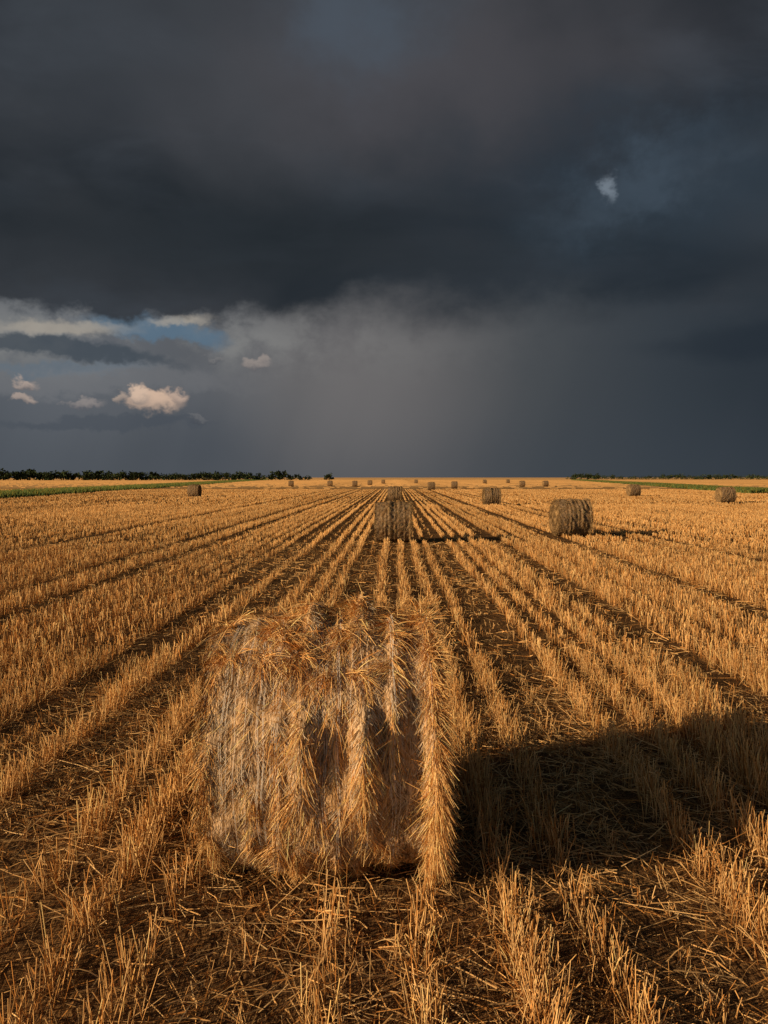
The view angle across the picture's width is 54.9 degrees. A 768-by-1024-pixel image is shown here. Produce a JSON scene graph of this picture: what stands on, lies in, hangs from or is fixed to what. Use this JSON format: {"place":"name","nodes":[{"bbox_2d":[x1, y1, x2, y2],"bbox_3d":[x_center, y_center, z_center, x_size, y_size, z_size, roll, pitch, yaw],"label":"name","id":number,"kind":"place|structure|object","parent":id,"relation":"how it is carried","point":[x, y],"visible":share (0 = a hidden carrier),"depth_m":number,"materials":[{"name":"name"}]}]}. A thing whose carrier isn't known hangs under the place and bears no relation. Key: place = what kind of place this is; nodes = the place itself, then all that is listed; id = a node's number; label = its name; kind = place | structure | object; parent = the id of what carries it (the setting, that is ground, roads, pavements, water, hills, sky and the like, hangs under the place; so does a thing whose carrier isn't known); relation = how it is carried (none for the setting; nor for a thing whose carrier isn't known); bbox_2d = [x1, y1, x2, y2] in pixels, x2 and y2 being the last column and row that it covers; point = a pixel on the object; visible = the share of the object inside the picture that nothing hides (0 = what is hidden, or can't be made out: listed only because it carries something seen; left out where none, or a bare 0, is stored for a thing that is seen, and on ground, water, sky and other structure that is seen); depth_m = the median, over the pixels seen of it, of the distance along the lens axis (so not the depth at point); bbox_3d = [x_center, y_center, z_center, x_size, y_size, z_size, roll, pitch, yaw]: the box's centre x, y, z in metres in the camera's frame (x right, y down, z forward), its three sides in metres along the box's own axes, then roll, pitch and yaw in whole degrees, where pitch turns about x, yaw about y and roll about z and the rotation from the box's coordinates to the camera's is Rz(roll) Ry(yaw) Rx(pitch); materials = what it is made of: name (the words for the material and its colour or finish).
{"place":"outdoors","nodes":[
{"label":"outdoors","id":0,"kind":"place"},
{"bbox_2d":[0,478,767,1023],"bbox_3d":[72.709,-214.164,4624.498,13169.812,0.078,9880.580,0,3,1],"label":"field ground","id":1,"kind":"structure","parent":0,"point":[568,950],"depth_m":4.56,"materials":[{"name":"soil"}]},
{"bbox_2d":[0,479,269,497],"bbox_3d":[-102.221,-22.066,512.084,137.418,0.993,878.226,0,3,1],"label":"grass verge","id":2,"kind":"object","parent":1,"relation":"on","point":[14,493],"depth_m":119.18,"materials":[{"name":"green plant"}]},
{"bbox_2d":[0,468,333,480],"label":"distant tree line","id":3,"kind":"object","parent":1,"relation":"on","point":[33,474],"visible":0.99,"depth_m":555.65,"materials":[{"name":"green plant"}]},
{"bbox_2d":[187,484,201,496],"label":"hay bale","id":4,"kind":"object","parent":1,"relation":"on","point":[194,490],"visible":0.89,"depth_m":85.11,"materials":[{"name":"plant"}]},
{"bbox_2d":[288,481,293,486],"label":"hay bale","id":5,"kind":"object","parent":1,"relation":"on","point":[291,483],"visible":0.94,"depth_m":182.19,"materials":[{"name":"plant"}]},
{"bbox_2d":[178,583,465,889],"bbox_3d":[-0.352,1.334,4.498,1.595,1.872,1.803,0,3,-2],"label":"hay bale","id":6,"kind":"object","parent":1,"relation":"on","point":[321,741],"visible":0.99,"depth_m":3.88,"materials":[{"name":"plant"}]},
{"bbox_2d":[327,480,332,485],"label":"hay bale","id":7,"kind":"object","parent":1,"relation":"on","point":[329,483],"visible":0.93,"depth_m":191.21,"materials":[{"name":"plant"}]},
{"bbox_2d":[352,481,357,486],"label":"hay bale","id":8,"kind":"object","parent":1,"relation":"on","point":[354,483],"visible":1,"depth_m":181.95,"materials":[{"name":"plant"}]},
{"bbox_2d":[0,480,767,1023],"bbox_3d":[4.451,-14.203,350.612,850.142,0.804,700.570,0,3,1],"label":"stubble","id":9,"kind":"object","parent":1,"relation":"on","point":[626,504],"visible":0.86,"depth_m":9.01,"materials":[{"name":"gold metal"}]},
{"bbox_2d":[0,540,767,1023],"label":"loose straw","id":10,"kind":"object","parent":1,"relation":"on","point":[382,898],"visible":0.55,"depth_m":4.49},
{"bbox_2d":[374,500,413,542],"bbox_3d":[0.313,0.351,26.206,1.543,1.662,1.664,0,3,0],"label":"hay bale","id":11,"kind":"object","parent":1,"relation":"on","point":[392,521],"visible":0.94,"depth_m":25.58,"materials":[{"name":"plant"}]},
{"bbox_2d":[387,486,402,500],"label":"hay bale","id":12,"kind":"object","parent":1,"relation":"on","point":[394,493],"visible":0.88,"depth_m":69.24,"materials":[{"name":"plant"}]},
{"bbox_2d":[427,482,435,489],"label":"hay bale","id":13,"kind":"object","parent":1,"relation":"on","point":[430,485],"visible":0.92,"depth_m":131.49,"materials":[{"name":"plant"}]},
{"bbox_2d":[451,481,457,487],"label":"hay bale","id":14,"kind":"object","parent":1,"relation":"on","point":[454,484],"visible":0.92,"depth_m":154.95,"materials":[{"name":"plant"}]},
{"bbox_2d":[482,487,501,505],"bbox_3d":[8.701,-1.230,59.982,1.543,1.662,1.664,0,3,-3],"label":"hay bale","id":15,"kind":"object","parent":1,"relation":"on","point":[490,495],"visible":0.88,"depth_m":59.37,"materials":[{"name":"plant"}]},
{"bbox_2d":[519,481,524,486],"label":"hay bale","id":16,"kind":"object","parent":1,"relation":"on","point":[521,483],"visible":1,"depth_m":181.33,"materials":[{"name":"plant"}]},
{"bbox_2d":[542,481,548,485],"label":"hay bale","id":17,"kind":"object","parent":1,"relation":"on","point":[545,483],"visible":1,"depth_m":186.60,"materials":[{"name":"plant"}]},
{"bbox_2d":[548,498,594,535],"bbox_3d":[7.245,0.237,28.801,1.501,1.633,1.652,0,3,-5],"label":"hay bale","id":18,"kind":"object","parent":1,"relation":"on","point":[570,516],"visible":0.98,"depth_m":28.21,"materials":[{"name":"plant"}]},
{"bbox_2d":[626,484,641,495],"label":"hay bale","id":19,"kind":"object","parent":1,"relation":"on","point":[633,489],"visible":0.92,"depth_m":88.27,"materials":[{"name":"plant"}]},
{"bbox_2d":[567,473,767,479],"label":"distant tree line","id":20,"kind":"object","parent":1,"relation":"on","point":[597,476],"visible":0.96,"depth_m":808.03,"materials":[{"name":"green plant"}]},
{"bbox_2d":[571,479,767,492],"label":"grass verge","id":21,"kind":"object","parent":1,"relation":"on","point":[739,489],"depth_m":150.93,"materials":[{"name":"green plant"}]},
{"bbox_2d":[714,486,736,502],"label":"hay bale","id":22,"kind":"object","parent":1,"relation":"on","point":[724,494],"visible":0.94,"depth_m":65.27,"materials":[{"name":"plant"}]},
{"bbox_2d":[0,0,767,477],"label":"sky","id":23,"kind":"structure","parent":0,"point":[313,238],"materials":[{"name":"grey"}]}
]}

